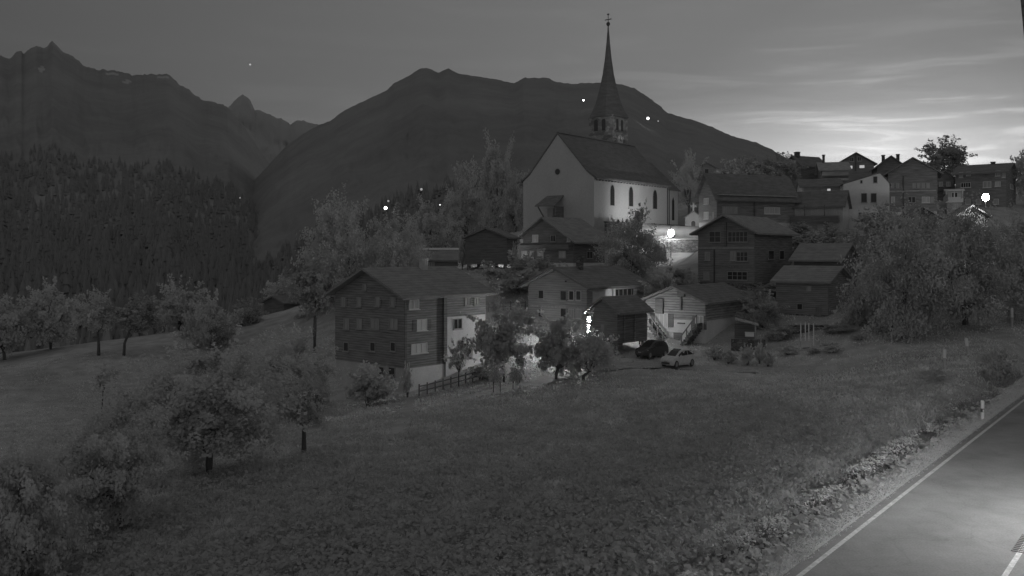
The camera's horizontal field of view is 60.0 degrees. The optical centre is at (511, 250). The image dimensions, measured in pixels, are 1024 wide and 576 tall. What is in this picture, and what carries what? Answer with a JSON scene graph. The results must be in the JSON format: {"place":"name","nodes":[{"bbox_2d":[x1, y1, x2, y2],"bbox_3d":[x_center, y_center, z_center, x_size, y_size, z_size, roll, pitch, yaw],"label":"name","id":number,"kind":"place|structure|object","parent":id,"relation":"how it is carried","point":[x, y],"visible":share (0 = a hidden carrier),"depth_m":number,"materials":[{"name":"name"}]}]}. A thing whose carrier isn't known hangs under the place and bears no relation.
{"place":"outdoors","nodes":[
{"label":"outdoors","id":0,"kind":"place"},
{"bbox_2d":[0,41,269,293],"bbox_3d":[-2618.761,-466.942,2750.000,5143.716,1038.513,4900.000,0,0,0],"label":"mountain","id":1,"kind":"structure","parent":0,"point":[53,93],"depth_m":2405.46,"materials":[{"name":"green plant"}]},
{"bbox_2d":[0,142,686,353],"bbox_3d":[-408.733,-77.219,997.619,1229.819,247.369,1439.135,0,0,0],"label":"forest","id":2,"kind":"object","parent":1,"relation":"on","point":[232,273],"visible":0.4,"depth_m":718.18,"materials":[{"name":"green plant"}]},
{"bbox_2d":[228,94,317,162],"bbox_3d":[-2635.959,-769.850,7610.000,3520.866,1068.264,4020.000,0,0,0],"label":"mountain","id":3,"kind":"structure","parent":0,"point":[273,137],"depth_m":7072.82,"materials":[{"name":"grey stone"}]},
{"bbox_2d":[389,396,418,438],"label":"path","id":4,"kind":"structure","parent":0,"point":[406,410],"depth_m":68.32,"materials":[{"name":"grey gravel"}]},
{"bbox_2d":[0,183,1023,575],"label":"ground","id":5,"kind":"structure","parent":0,"point":[148,345],"depth_m":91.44,"materials":[{"name":"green plant"}]},
{"bbox_2d":[0,293,42,359],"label":"tree","id":6,"kind":"object","parent":5,"relation":"on","point":[12,328],"visible":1,"depth_m":131.44,"materials":[{"name":"grey plant"}]},
{"bbox_2d":[16,276,85,348],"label":"tree","id":7,"kind":"object","parent":5,"relation":"on","point":[53,329],"visible":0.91,"depth_m":136.37,"materials":[{"name":"grey plant"}]},
{"bbox_2d":[0,424,110,575],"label":"fruit tree","id":8,"kind":"object","parent":5,"relation":"on","point":[31,494],"visible":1,"depth_m":31.42,"materials":[{"name":"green plant"}]},
{"bbox_2d":[69,285,119,355],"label":"tree","id":9,"kind":"object","parent":5,"relation":"on","point":[90,316],"visible":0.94,"depth_m":120.41,"materials":[{"name":"grey plant"}]},
{"bbox_2d":[86,361,121,415],"bbox_3d":[-28.475,10.867,62.015,2.102,6.554,1.805,0,0,0],"label":"sapling","id":10,"kind":"object","parent":5,"relation":"on","point":[103,378],"visible":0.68,"depth_m":61.85,"materials":[{"name":"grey plant"}]},
{"bbox_2d":[23,375,190,532],"bbox_3d":[-16.929,8.723,37.090,6.446,7.060,5.608,0,0,17],"label":"fruit tree","id":11,"kind":"object","parent":5,"relation":"on","point":[126,476],"visible":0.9,"depth_m":36.49,"materials":[{"name":"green plant"}]},
{"bbox_2d":[80,375,174,443],"bbox_3d":[-24.714,10.896,58.078,6.456,5.303,6.125,0,0,-29],"label":"fruit tree","id":12,"kind":"object","parent":5,"relation":"on","point":[110,423],"visible":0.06,"depth_m":57.35,"materials":[{"name":"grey plant"}]},
{"bbox_2d":[99,289,167,355],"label":"tree","id":13,"kind":"object","parent":5,"relation":"on","point":[129,315],"visible":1,"depth_m":120.44,"materials":[{"name":"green plant"}]},
{"bbox_2d":[150,273,211,333],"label":"tree","id":14,"kind":"object","parent":5,"relation":"on","point":[175,305],"visible":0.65,"depth_m":146.23,"materials":[{"name":"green plant"}]},
{"bbox_2d":[99,324,312,473],"bbox_3d":[-15.816,8.012,45.888,10.736,8.286,8.952,0,0,0],"label":"fruit tree","id":15,"kind":"object","parent":5,"relation":"on","point":[201,417],"visible":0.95,"depth_m":44.77,"materials":[{"name":"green plant"}]},
{"bbox_2d":[174,288,243,350],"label":"tree","id":16,"kind":"object","parent":5,"relation":"on","point":[191,320],"visible":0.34,"depth_m":126.92,"materials":[{"name":"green plant"}]},
{"bbox_2d":[191,315,240,352],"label":"tree","id":17,"kind":"object","parent":5,"relation":"on","point":[219,334],"visible":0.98,"depth_m":117.28,"materials":[{"name":"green plant"}]},
{"bbox_2d":[227,296,268,326],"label":"tree","id":18,"kind":"object","parent":5,"relation":"on","point":[252,312],"visible":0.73,"depth_m":139.46,"materials":[{"name":"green plant"}]},
{"bbox_2d":[259,295,297,314],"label":"field hut","id":19,"kind":"object","parent":5,"relation":"on","point":[275,303],"visible":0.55,"depth_m":151.10,"materials":[{"name":"wood"}]},
{"bbox_2d":[255,273,302,305],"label":"tree","id":20,"kind":"object","parent":5,"relation":"on","point":[280,291],"visible":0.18,"depth_m":154.42,"materials":[{"name":"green plant"}]},
{"bbox_2d":[239,322,352,413],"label":"fruit tree","id":21,"kind":"object","parent":5,"relation":"on","point":[301,347],"visible":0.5,"depth_m":71.56,"materials":[{"name":"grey plant"}]},
{"bbox_2d":[267,353,344,452],"bbox_3d":[-11.888,9.030,51.026,4.408,6.400,4.244,0,0,0],"label":"fruit tree","id":22,"kind":"object","parent":5,"relation":"on","point":[315,411],"visible":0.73,"depth_m":50.74,"materials":[{"name":"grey plant"}]},
{"bbox_2d":[271,240,348,352],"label":"tree","id":23,"kind":"object","parent":5,"relation":"on","point":[324,281],"visible":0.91,"depth_m":110.96,"materials":[{"name":"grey plant"}]},
{"bbox_2d":[290,183,388,308],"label":"tree","id":24,"kind":"object","parent":5,"relation":"on","point":[336,240],"visible":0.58,"depth_m":125.64,"materials":[{"name":"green plant"}]},
{"bbox_2d":[343,360,399,405],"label":"shrub","id":25,"kind":"object","parent":5,"relation":"on","point":[369,387],"visible":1,"depth_m":78.86,"materials":[{"name":"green plant"}]},
{"bbox_2d":[357,202,433,266],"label":"tree","id":26,"kind":"object","parent":5,"relation":"on","point":[401,248],"visible":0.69,"depth_m":123.68,"materials":[{"name":"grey plant"}]},
{"bbox_2d":[399,362,413,396],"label":"shrub","id":27,"kind":"object","parent":5,"relation":"on","point":[406,377],"visible":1,"depth_m":81.90,"materials":[{"name":"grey plant"}]},
{"bbox_2d":[324,259,495,392],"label":"chalet","id":28,"kind":"object","parent":5,"relation":"on","point":[394,319],"visible":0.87,"depth_m":88.56,"materials":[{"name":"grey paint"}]},
{"bbox_2d":[413,319,430,331],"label":"window","id":29,"kind":"structure","parent":28,"relation":"in","point":[419,325],"depth_m":86.44,"materials":[{"name":"grey glass"}]},
{"bbox_2d":[396,193,463,249],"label":"tree","id":30,"kind":"object","parent":5,"relation":"on","point":[438,223],"visible":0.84,"depth_m":168.71,"materials":[{"name":"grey plant"}]},
{"bbox_2d":[418,248,465,265],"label":"cottage","id":31,"kind":"structure","parent":5,"relation":"on","point":[444,257],"depth_m":136.94,"materials":[{"name":"stone"}]},
{"bbox_2d":[418,368,490,395],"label":"rail fence","id":32,"kind":"object","parent":5,"relation":"on","point":[442,385],"visible":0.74,"depth_m":83.64,"materials":[{"name":"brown wood"}]},
{"bbox_2d":[441,334,477,386],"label":"fruit tree","id":33,"kind":"object","parent":5,"relation":"on","point":[458,362],"visible":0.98,"depth_m":83.72,"materials":[{"name":"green plant"}]},
{"bbox_2d":[458,231,465,269],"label":"shrub","id":34,"kind":"object","parent":5,"relation":"on","point":[461,253],"visible":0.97,"depth_m":129.80,"materials":[{"name":"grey plant"}]},
{"bbox_2d":[442,160,486,245],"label":"tree","id":35,"kind":"object","parent":5,"relation":"on","point":[470,216],"visible":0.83,"depth_m":177.20,"materials":[{"name":"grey plant"}]},
{"bbox_2d":[469,364,493,378],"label":"shrub","id":36,"kind":"object","parent":5,"relation":"on","point":[480,369],"visible":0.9,"depth_m":85.52,"materials":[{"name":"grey plant"}]},
{"bbox_2d":[462,227,520,269],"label":"barn","id":37,"kind":"structure","parent":5,"relation":"on","point":[493,245],"depth_m":126.84,"materials":[{"name":"wood"}]},
{"bbox_2d":[463,127,528,231],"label":"tree","id":38,"kind":"object","parent":5,"relation":"on","point":[489,186],"visible":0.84,"depth_m":170.88,"materials":[{"name":"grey plant"}]},
{"bbox_2d":[458,278,544,382],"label":"fruit tree","id":39,"kind":"object","parent":5,"relation":"on","point":[500,348],"visible":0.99,"depth_m":83.01,"materials":[{"name":"grey plant"}]},
{"bbox_2d":[492,170,522,232],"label":"tree","id":40,"kind":"object","parent":5,"relation":"on","point":[511,214],"visible":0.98,"depth_m":167.40,"materials":[{"name":"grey plant"}]},
{"bbox_2d":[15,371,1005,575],"bbox_3d":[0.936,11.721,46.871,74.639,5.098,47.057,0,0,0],"label":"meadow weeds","id":41,"kind":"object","parent":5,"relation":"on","point":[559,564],"visible":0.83,"depth_m":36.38,"materials":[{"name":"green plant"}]},
{"bbox_2d":[465,248,567,294],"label":"tree","id":42,"kind":"object","parent":5,"relation":"on","point":[515,275],"visible":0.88,"depth_m":112.38,"materials":[{"name":"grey plant"}]},
{"bbox_2d":[517,216,608,266],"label":"chalet","id":43,"kind":"object","parent":5,"relation":"on","point":[561,240],"visible":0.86,"depth_m":133.23,"materials":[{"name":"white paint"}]},
{"bbox_2d":[521,307,606,379],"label":"fruit tree","id":44,"kind":"object","parent":5,"relation":"on","point":[549,347],"visible":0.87,"depth_m":83.15,"materials":[{"name":"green plant"}]},
{"bbox_2d":[518,256,653,340],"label":"house","id":45,"kind":"structure","parent":5,"relation":"on","point":[575,292],"depth_m":103.19,"materials":[{"name":"grey paint"}]},
{"bbox_2d":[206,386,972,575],"bbox_3d":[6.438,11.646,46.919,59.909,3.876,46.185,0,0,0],"label":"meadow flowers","id":46,"kind":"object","parent":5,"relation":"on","point":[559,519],"visible":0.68,"depth_m":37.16,"materials":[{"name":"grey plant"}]},
{"bbox_2d":[567,325,620,380],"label":"fruit tree","id":47,"kind":"object","parent":5,"relation":"on","point":[594,356],"visible":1,"depth_m":82.21,"materials":[{"name":"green plant"}]},
{"bbox_2d":[520,14,679,229],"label":"church","id":48,"kind":"structure","parent":5,"relation":"on","point":[600,174],"depth_m":158.15,"materials":[{"name":"paint"}]},
{"bbox_2d":[589,209,672,279],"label":"tree","id":49,"kind":"object","parent":5,"relation":"on","point":[626,258],"visible":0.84,"depth_m":118.81,"materials":[{"name":"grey plant"}]},
{"bbox_2d":[601,336,661,358],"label":"yard","id":50,"kind":"structure","parent":5,"relation":"on","point":[626,347],"depth_m":99.48,"materials":[{"name":"grey paint"}]},
{"bbox_2d":[583,294,653,354],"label":"barn","id":51,"kind":"structure","parent":50,"relation":"on","point":[624,317],"depth_m":96.49,"materials":[{"name":"wood"}]},
{"bbox_2d":[635,340,668,358],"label":"parked car","id":52,"kind":"object","parent":50,"relation":"on","point":[649,348],"visible":0.97,"depth_m":94.32,"materials":[{"name":"paint"}]},
{"bbox_2d":[446,362,817,400],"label":"lane","id":53,"kind":"structure","parent":5,"relation":"on","point":[756,369],"depth_m":87.94,"materials":[{"name":"grey asphalt"}]},
{"bbox_2d":[628,198,651,242],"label":"tree","id":54,"kind":"object","parent":5,"relation":"on","point":[637,213],"visible":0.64,"depth_m":127.53,"materials":[{"name":"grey plant"}]},
{"bbox_2d":[604,221,684,238],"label":"churchyard wall","id":55,"kind":"structure","parent":5,"relation":"on","point":[608,225],"depth_m":148.77,"materials":[{"name":"stone"}]},
{"bbox_2d":[634,269,677,296],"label":"tree","id":56,"kind":"object","parent":5,"relation":"on","point":[648,289],"visible":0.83,"depth_m":107.27,"materials":[{"name":"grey plant"}]},
{"bbox_2d":[652,236,697,252],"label":"retaining wall","id":57,"kind":"structure","parent":5,"relation":"on","point":[684,245],"depth_m":148.10,"materials":[{"name":"stone"}]},
{"bbox_2d":[658,266,695,284],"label":"shrub","id":58,"kind":"object","parent":5,"relation":"on","point":[681,273],"visible":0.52,"depth_m":119.42,"materials":[{"name":"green plant"}]},
{"bbox_2d":[660,348,694,367],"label":"parked car","id":59,"kind":"object","parent":5,"relation":"on","point":[675,357],"visible":1,"depth_m":89.83,"materials":[{"name":"white paint"}]},
{"bbox_2d":[668,149,708,213],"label":"tree","id":60,"kind":"object","parent":5,"relation":"on","point":[685,181],"visible":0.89,"depth_m":181.37,"materials":[{"name":"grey plant"}]},
{"bbox_2d":[684,211,698,225],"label":"chapel","id":61,"kind":"structure","parent":5,"relation":"on","point":[692,218],"depth_m":162.31,"materials":[{"name":"paint"}]},
{"bbox_2d":[641,282,757,345],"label":"log chalet","id":62,"kind":"object","parent":5,"relation":"on","point":[695,313],"visible":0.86,"depth_m":103.40,"materials":[{"name":"white paint"}]},
{"bbox_2d":[650,313,672,327],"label":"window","id":63,"kind":"structure","parent":62,"relation":"in","point":[665,320],"depth_m":104.14,"materials":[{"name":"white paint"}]},
{"bbox_2d":[689,162,725,213],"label":"hill house","id":64,"kind":"structure","parent":5,"relation":"on","point":[707,167],"depth_m":182.59,"materials":[{"name":"stone"}]},
{"bbox_2d":[704,344,725,359],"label":"shrub","id":65,"kind":"object","parent":5,"relation":"on","point":[714,352],"visible":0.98,"depth_m":93.72,"materials":[{"name":"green plant"}]},
{"bbox_2d":[716,154,763,174],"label":"tree","id":66,"kind":"object","parent":5,"relation":"on","point":[747,167],"visible":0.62,"depth_m":166.48,"materials":[{"name":"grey plant"}]},
{"bbox_2d":[689,214,799,290],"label":"timber house","id":67,"kind":"structure","parent":5,"relation":"on","point":[738,251],"depth_m":120.89,"materials":[{"name":"wood"}]},
{"bbox_2d":[727,271,747,280],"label":"window","id":68,"kind":"structure","parent":67,"relation":"in","point":[731,275],"depth_m":119.34,"materials":[{"name":"grey paint"}]},
{"bbox_2d":[727,231,748,242],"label":"window","id":69,"kind":"structure","parent":67,"relation":"in","point":[737,236],"depth_m":119.28,"materials":[{"name":"black glass"}]},
{"bbox_2d":[735,342,756,364],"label":"shrub","id":70,"kind":"object","parent":5,"relation":"on","point":[749,354],"visible":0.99,"depth_m":90.53,"materials":[{"name":"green plant"}]},
{"bbox_2d":[693,173,800,227],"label":"long house","id":71,"kind":"structure","parent":5,"relation":"on","point":[775,198],"depth_m":145.19,"materials":[{"name":"grey paint"}]},
{"bbox_2d":[731,317,764,350],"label":"lean to","id":72,"kind":"object","parent":5,"relation":"on","point":[740,338],"visible":0.77,"depth_m":96.75,"materials":[{"name":"wood"}]},
{"bbox_2d":[744,281,775,297],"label":"shrub","id":73,"kind":"object","parent":5,"relation":"on","point":[772,287],"visible":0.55,"depth_m":115.35,"materials":[{"name":"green plant"}]},
{"bbox_2d":[733,288,789,328],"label":"shrub","id":74,"kind":"object","parent":5,"relation":"on","point":[768,307],"visible":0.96,"depth_m":103.32,"materials":[{"name":"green plant"}]},
{"bbox_2d":[760,323,799,340],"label":"shrub","id":75,"kind":"object","parent":5,"relation":"on","point":[778,334],"visible":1,"depth_m":97.58,"materials":[{"name":"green plant"}]},
{"bbox_2d":[757,151,808,181],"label":"tree","id":76,"kind":"object","parent":5,"relation":"on","point":[782,166],"visible":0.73,"depth_m":170.80,"materials":[{"name":"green plant"}]},
{"bbox_2d":[786,152,821,191],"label":"dark house","id":77,"kind":"structure","parent":5,"relation":"on","point":[806,172],"depth_m":187.29,"materials":[{"name":"wood"}]},
{"bbox_2d":[770,265,852,316],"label":"barn","id":78,"kind":"structure","parent":5,"relation":"on","point":[806,290],"depth_m":107.25,"materials":[{"name":"wood"}]},
{"bbox_2d":[795,179,842,191],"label":"house","id":79,"kind":"structure","parent":5,"relation":"on","point":[803,185],"depth_m":157.44,"materials":[{"name":"grey paint"}]},
{"bbox_2d":[790,190,851,233],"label":"house","id":80,"kind":"structure","parent":5,"relation":"on","point":[817,209],"depth_m":145.99,"materials":[{"name":"grey paint"}]},
{"bbox_2d":[792,221,853,252],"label":"shrub","id":81,"kind":"object","parent":5,"relation":"on","point":[813,237],"visible":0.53,"depth_m":129.43,"materials":[{"name":"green plant"}]},
{"bbox_2d":[789,243,861,294],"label":"barn","id":82,"kind":"structure","parent":5,"relation":"on","point":[816,254],"depth_m":116.75,"materials":[{"name":"wood"}]},
{"bbox_2d":[814,155,851,182],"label":"balcony chalet","id":83,"kind":"object","parent":5,"relation":"on","point":[830,170],"visible":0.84,"depth_m":178.87,"materials":[{"name":"wood"}]},
{"bbox_2d":[817,322,858,332],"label":"shrub","id":84,"kind":"object","parent":5,"relation":"on","point":[829,328],"visible":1,"depth_m":95.30,"materials":[{"name":"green plant"}]},
{"bbox_2d":[670,371,1023,575],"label":"roadside weeds","id":85,"kind":"object","parent":5,"relation":"on","point":[1009,381],"visible":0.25,"depth_m":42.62,"materials":[{"name":"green plant"}]},
{"bbox_2d":[836,229,872,275],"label":"shrub","id":86,"kind":"object","parent":5,"relation":"on","point":[860,244],"visible":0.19,"depth_m":123.34,"materials":[{"name":"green plant"}]},
{"bbox_2d":[840,152,877,180],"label":"gable house","id":87,"kind":"structure","parent":5,"relation":"on","point":[861,165],"depth_m":190.50,"materials":[{"name":"wood"}]},
{"bbox_2d":[836,278,882,326],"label":"tree","id":88,"kind":"object","parent":5,"relation":"on","point":[857,318],"visible":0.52,"depth_m":97.44,"materials":[{"name":"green plant"}]},
{"bbox_2d":[839,172,890,231],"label":"white house","id":89,"kind":"structure","parent":5,"relation":"on","point":[868,191],"depth_m":148.88,"materials":[{"name":"paint"}]},
{"bbox_2d":[844,202,912,260],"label":"tree","id":90,"kind":"object","parent":5,"relation":"on","point":[869,218],"visible":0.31,"depth_m":127.42,"materials":[{"name":"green plant"}]},
{"bbox_2d":[869,154,901,178],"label":"chimney house","id":91,"kind":"structure","parent":5,"relation":"on","point":[889,163],"depth_m":176.85,"materials":[{"name":"stone"}]},
{"bbox_2d":[829,187,983,343],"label":"tree","id":92,"kind":"object","parent":5,"relation":"on","point":[913,304],"visible":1,"depth_m":90.00,"materials":[{"name":"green plant"}]},
{"bbox_2d":[883,157,947,215],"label":"timber house","id":93,"kind":"structure","parent":5,"relation":"on","point":[915,179],"depth_m":156.34,"materials":[{"name":"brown wood"}]},
{"bbox_2d":[897,206,941,227],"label":"shed","id":94,"kind":"structure","parent":5,"relation":"on","point":[910,212],"depth_m":138.53,"materials":[{"name":"stone"}]},
{"bbox_2d":[891,207,949,255],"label":"tree","id":95,"kind":"object","parent":5,"relation":"on","point":[931,223],"visible":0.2,"depth_m":120.99,"materials":[{"name":"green plant"}]},
{"bbox_2d":[916,366,952,383],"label":"shrub","id":96,"kind":"object","parent":5,"relation":"on","point":[940,375],"visible":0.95,"depth_m":67.60,"materials":[{"name":"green plant"}]},
{"bbox_2d":[914,134,977,176],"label":"tree","id":97,"kind":"object","parent":5,"relation":"on","point":[952,157],"visible":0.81,"depth_m":194.08,"materials":[{"name":"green plant"}]},
{"bbox_2d":[937,170,954,200],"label":"dark chalet","id":98,"kind":"object","parent":5,"relation":"on","point":[946,180],"visible":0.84,"depth_m":172.34,"materials":[{"name":"wood"}]},
{"bbox_2d":[943,189,964,213],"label":"balcony annex","id":99,"kind":"object","parent":5,"relation":"on","point":[954,197],"visible":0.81,"depth_m":157.23,"materials":[{"name":"grey paint"}]},
{"bbox_2d":[898,189,1023,325],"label":"tree","id":100,"kind":"object","parent":5,"relation":"on","point":[980,242],"visible":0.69,"depth_m":93.64,"materials":[{"name":"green plant"}]},
{"bbox_2d":[941,205,991,248],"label":"shed","id":101,"kind":"structure","parent":5,"relation":"on","point":[957,210],"depth_m":136.49,"materials":[{"name":"stone"}]},
{"bbox_2d":[951,162,1016,210],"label":"apartment house","id":102,"kind":"structure","parent":5,"relation":"on","point":[993,181],"depth_m":166.70,"materials":[{"name":"grey paint"}]},
{"bbox_2d":[976,344,1020,383],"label":"shrub","id":103,"kind":"object","parent":5,"relation":"on","point":[1000,369],"visible":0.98,"depth_m":71.55,"materials":[{"name":"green plant"}]},
{"bbox_2d":[979,199,1023,322],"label":"tree","id":104,"kind":"object","parent":5,"relation":"on","point":[1019,311],"visible":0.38,"depth_m":99.32,"materials":[{"name":"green plant"}]},
{"bbox_2d":[1010,150,1023,200],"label":"tree","id":105,"kind":"object","parent":5,"relation":"on","point":[1019,176],"visible":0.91,"depth_m":169.76,"materials":[{"name":"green plant"}]},
{"bbox_2d":[0,0,1023,168],"label":"sky","id":106,"kind":"structure","parent":0,"point":[836,80],"materials":[{"name":"grey"}]},
{"bbox_2d":[252,68,784,270],"bbox_3d":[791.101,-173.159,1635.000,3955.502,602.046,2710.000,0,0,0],"label":"mountain","id":107,"kind":"structure","parent":0,"point":[422,126],"depth_m":1449.11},
{"bbox_2d":[739,374,1023,575],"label":"verge grass","id":108,"kind":"structure","parent":0,"point":[998,406],"depth_m":37.99,"materials":[{"name":"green plant"}]},
{"bbox_2d":[783,394,1023,575],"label":"road","id":109,"kind":"structure","parent":0,"point":[961,513],"depth_m":32.63,"materials":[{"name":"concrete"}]},
{"bbox_2d":[796,399,1023,575],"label":"road marking","id":110,"kind":"object","parent":109,"relation":"on","point":[831,550],"visible":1,"depth_m":35.06,"materials":[{"name":"paint"}]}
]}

